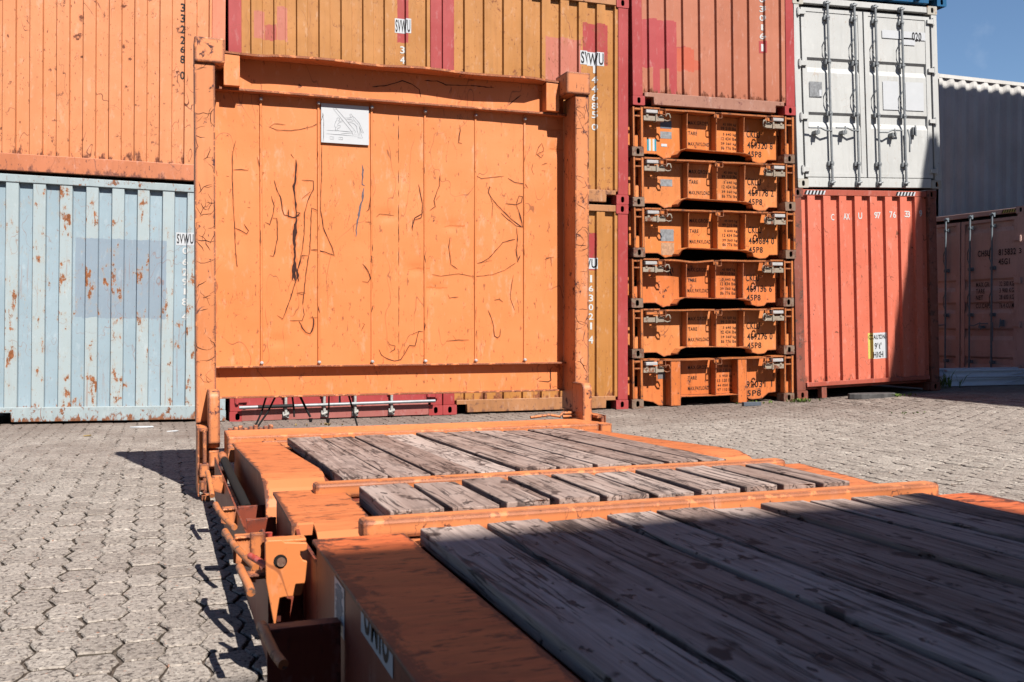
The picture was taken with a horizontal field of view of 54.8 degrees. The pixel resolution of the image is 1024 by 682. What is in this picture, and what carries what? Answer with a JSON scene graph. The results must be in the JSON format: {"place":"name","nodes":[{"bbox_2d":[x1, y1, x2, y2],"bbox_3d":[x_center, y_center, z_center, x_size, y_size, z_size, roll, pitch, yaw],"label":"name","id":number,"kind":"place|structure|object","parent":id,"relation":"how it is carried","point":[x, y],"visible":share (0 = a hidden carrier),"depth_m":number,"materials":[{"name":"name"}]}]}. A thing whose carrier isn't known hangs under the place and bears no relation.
{"place":"outdoors","nodes":[
{"label":"outdoors","id":0,"kind":"place"},
{"bbox_2d":[0,384,1023,681],"bbox_3d":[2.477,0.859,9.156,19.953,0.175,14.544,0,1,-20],"label":"paving","id":1,"kind":"structure","parent":0,"point":[112,478],"depth_m":5.69,"materials":[{"name":"grey stone"}]},
{"bbox_2d":[0,173,225,421],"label":"shipping container","id":2,"kind":"object","parent":1,"relation":"on","point":[96,299],"visible":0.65,"depth_m":10.45,"materials":[{"name":"metal"}]},
{"bbox_2d":[0,0,225,184],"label":"shipping container","id":3,"kind":"object","parent":2,"relation":"on","point":[96,89],"visible":0.73,"depth_m":10.47,"materials":[{"name":"metal"}]},
{"bbox_2d":[130,426,153,427],"bbox_3d":[-3.781,0.877,10.077,0.228,0.010,0.100,0,1,-20],"label":"paper scrap","id":4,"kind":"object","parent":1,"relation":"on","point":[141,426],"visible":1,"depth_m":10.07,"materials":[{"name":"white paper"}]},
{"bbox_2d":[225,394,442,421],"bbox_3d":[-2.977,-0.445,14.098,2.438,2.591,6.148,-1,1,-20],"label":"shipping container","id":5,"kind":"object","parent":1,"relation":"on","point":[242,409],"visible":0.2,"depth_m":11.29,"materials":[{"name":"red metal"}]},
{"bbox_2d":[235,396,338,405],"bbox_3d":[-2.532,-0.399,11.102,1.147,2.286,0.076,-1,1,-20],"label":"door","id":6,"kind":"structure","parent":5,"relation":"in","point":[333,399],"depth_m":11.11,"materials":[{"name":"red paint"}]},
{"bbox_2d":[225,0,441,68],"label":"shipping container","id":7,"kind":"object","parent":5,"relation":"on","point":[397,32],"visible":0.23,"depth_m":11.30,"materials":[{"name":"orange metal"}]},
{"bbox_2d":[340,394,437,402],"bbox_3d":[-1.428,-0.409,11.495,1.147,2.286,0.076,-1,1,-20],"label":"door","id":8,"kind":"structure","parent":5,"relation":"in","point":[365,398],"depth_m":11.51,"materials":[{"name":"red paint"}]},
{"bbox_2d":[442,204,627,414],"bbox_3d":[-0.688,-0.463,14.961,2.438,2.591,6.058,0,1,-20],"label":"shipping container","id":9,"kind":"object","parent":1,"relation":"on","point":[608,303],"visible":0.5,"depth_m":12.43,"materials":[{"name":"orange metal"}]},
{"bbox_2d":[442,0,628,204],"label":"shipping container","id":10,"kind":"object","parent":9,"relation":"on","point":[549,39],"visible":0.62,"depth_m":12.22,"materials":[{"name":"orange metal"}]},
{"bbox_2d":[193,36,1023,681],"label":"flat rack","id":11,"kind":"object","parent":1,"relation":"on","point":[361,228],"visible":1,"depth_m":3.69,"materials":[{"name":"orange metal"}]},
{"bbox_2d":[628,353,793,408],"bbox_3d":[0.669,0.451,18.581,2.438,0.630,12.054,-1,1,-20],"label":"folded flat rack","id":12,"kind":"object","parent":1,"relation":"on","point":[667,380],"visible":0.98,"depth_m":13.08,"materials":[{"name":"metal"}]},
{"bbox_2d":[628,308,794,357],"bbox_3d":[0.671,-0.193,18.575,2.438,0.630,12.054,-1,1,-20],"label":"folded flat rack","id":13,"kind":"object","parent":12,"relation":"on","point":[664,332],"visible":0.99,"depth_m":13.08,"materials":[{"name":"metal"}]},
{"bbox_2d":[628,258,793,310],"bbox_3d":[0.660,-0.837,18.569,2.438,0.630,12.054,-1,1,-20],"label":"folded flat rack","id":14,"kind":"object","parent":13,"relation":"on","point":[655,283],"visible":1,"depth_m":13.12,"materials":[{"name":"metal"}]},
{"bbox_2d":[628,207,795,264],"bbox_3d":[0.683,-1.480,18.540,2.438,0.630,12.054,-1,1,-20],"label":"folded flat rack","id":15,"kind":"object","parent":14,"relation":"on","point":[688,235],"visible":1,"depth_m":13.09,"materials":[{"name":"orange metal"}]},
{"bbox_2d":[628,157,795,214],"bbox_3d":[0.674,-2.125,18.537,2.438,0.630,12.054,-1,1,-20],"label":"folded flat rack","id":16,"kind":"object","parent":15,"relation":"on","point":[655,182],"visible":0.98,"depth_m":13.06,"materials":[{"name":"metal"}]},
{"bbox_2d":[628,106,794,166],"bbox_3d":[0.667,-2.769,18.553,2.438,0.630,12.054,-1,1,-20],"label":"folded flat rack","id":17,"kind":"object","parent":16,"relation":"on","point":[691,135],"visible":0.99,"depth_m":13.06,"materials":[{"name":"orange metal"}]},
{"bbox_2d":[628,0,795,119],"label":"shipping container","id":18,"kind":"object","parent":17,"relation":"on","point":[729,56],"visible":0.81,"depth_m":12.94,"materials":[{"name":"red metal"}]},
{"bbox_2d":[634,188,940,399],"bbox_3d":[3.960,-0.718,16.612,2.438,2.868,6.058,-2,1,-20],"label":"shipping container","id":19,"kind":"object","parent":1,"relation":"on","point":[865,288],"visible":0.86,"depth_m":13.79,"materials":[{"name":"red metal"}]},
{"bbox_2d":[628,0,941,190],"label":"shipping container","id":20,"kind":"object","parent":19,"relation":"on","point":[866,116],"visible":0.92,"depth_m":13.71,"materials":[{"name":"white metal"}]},
{"bbox_2d":[796,7,866,177],"bbox_3d":[4.385,-3.396,13.525,1.083,2.286,0.076,-3,2,-20],"label":"door","id":21,"kind":"structure","parent":20,"relation":"in","point":[813,29],"depth_m":13.54,"materials":[{"name":"white paint"}]},
{"bbox_2d":[847,0,946,9],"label":"shipping container","id":22,"kind":"object","parent":20,"relation":"on","point":[939,4],"visible":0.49,"depth_m":14.12,"materials":[{"name":"blue metal"}]},
{"bbox_2d":[862,12,938,178],"bbox_3d":[5.487,-3.449,13.916,1.211,2.286,0.076,-3,2,-20],"label":"door","id":23,"kind":"structure","parent":20,"relation":"in","point":[917,57],"depth_m":13.91,"materials":[{"name":"white paint"}]},
{"bbox_2d":[786,398,820,402],"bbox_3d":[3.883,0.790,13.195,0.505,0.071,0.238,0,1,-20],"label":"weed patch","id":24,"kind":"object","parent":1,"relation":"on","point":[801,400],"visible":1,"depth_m":13.16,"materials":[{"name":"green plant"}]},
{"bbox_2d":[848,392,895,398],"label":"stone slab","id":25,"kind":"structure","parent":1,"relation":"on","point":[874,395],"depth_m":13.37,"materials":[{"name":"grey stone"}]},
{"bbox_2d":[892,392,916,396],"bbox_3d":[5.262,0.741,13.495,0.618,0.076,0.198,0,1,-32],"label":"weed patch","id":26,"kind":"object","parent":1,"relation":"on","point":[897,395],"visible":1,"depth_m":13.53,"materials":[{"name":"green plant"}]},
{"bbox_2d":[940,370,970,388],"bbox_3d":[6.471,0.573,14.724,0.655,0.286,0.413,0,1,-9],"label":"leafy weed","id":27,"kind":"object","parent":1,"relation":"on","point":[944,381],"visible":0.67,"depth_m":14.72,"materials":[{"name":"green plant"}]},
{"bbox_2d":[936,206,1023,376],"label":"shipping container","id":28,"kind":"object","parent":1,"relation":"on","point":[980,264],"visible":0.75,"depth_m":16.80,"materials":[{"name":"brown metal"}]},
{"bbox_2d":[936,222,960,367],"bbox_3d":[7.574,-0.774,17.652,0.038,2.591,1.053,0,1,-26],"label":"door","id":29,"kind":"structure","parent":28,"relation":"in","point":[953,281],"depth_m":17.36,"materials":[{"name":"red paint"}]},
{"bbox_2d":[960,216,1021,368],"bbox_3d":[8.061,-0.760,16.628,0.076,2.591,1.166,0,1,-26],"label":"door","id":30,"kind":"structure","parent":28,"relation":"in","point":[1004,343],"depth_m":16.66,"materials":[{"name":"red paint"}]},
{"bbox_2d":[940,376,1023,385],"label":"steel frame","id":31,"kind":"object","parent":1,"relation":"on","point":[979,381],"visible":0.52,"depth_m":15.36,"materials":[{"name":"metal"}]},
{"bbox_2d":[939,367,1023,377],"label":"steel frame","id":32,"kind":"object","parent":31,"relation":"on","point":[991,372],"visible":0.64,"depth_m":15.37,"materials":[{"name":"metal"}]},
{"bbox_3d":[13.374,-0.837,22.129,12.190,2.896,2.438,0,1,-20],"label":"shipping container","id":33,"kind":"object","parent":1,"relation":"on","visible":0},
{"bbox_2d":[923,73,1023,216],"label":"shipping container","id":34,"kind":"object","parent":33,"relation":"on","point":[981,126],"visible":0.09,"depth_m":19.33,"materials":[{"name":"grey metal"}]},
{"bbox_2d":[742,402,760,405],"bbox_3d":[3.089,0.811,12.741,0.259,0.048,0.070,0,1,-20],"label":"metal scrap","id":35,"kind":"object","parent":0,"point":[751,403],"visible":1,"depth_m":12.71,"materials":[{"name":"grey metal"}]},
{"bbox_2d":[936,0,1023,82],"label":"sky","id":36,"kind":"structure","parent":0,"point":[984,39],"materials":[{"name":"blue"}]}
]}

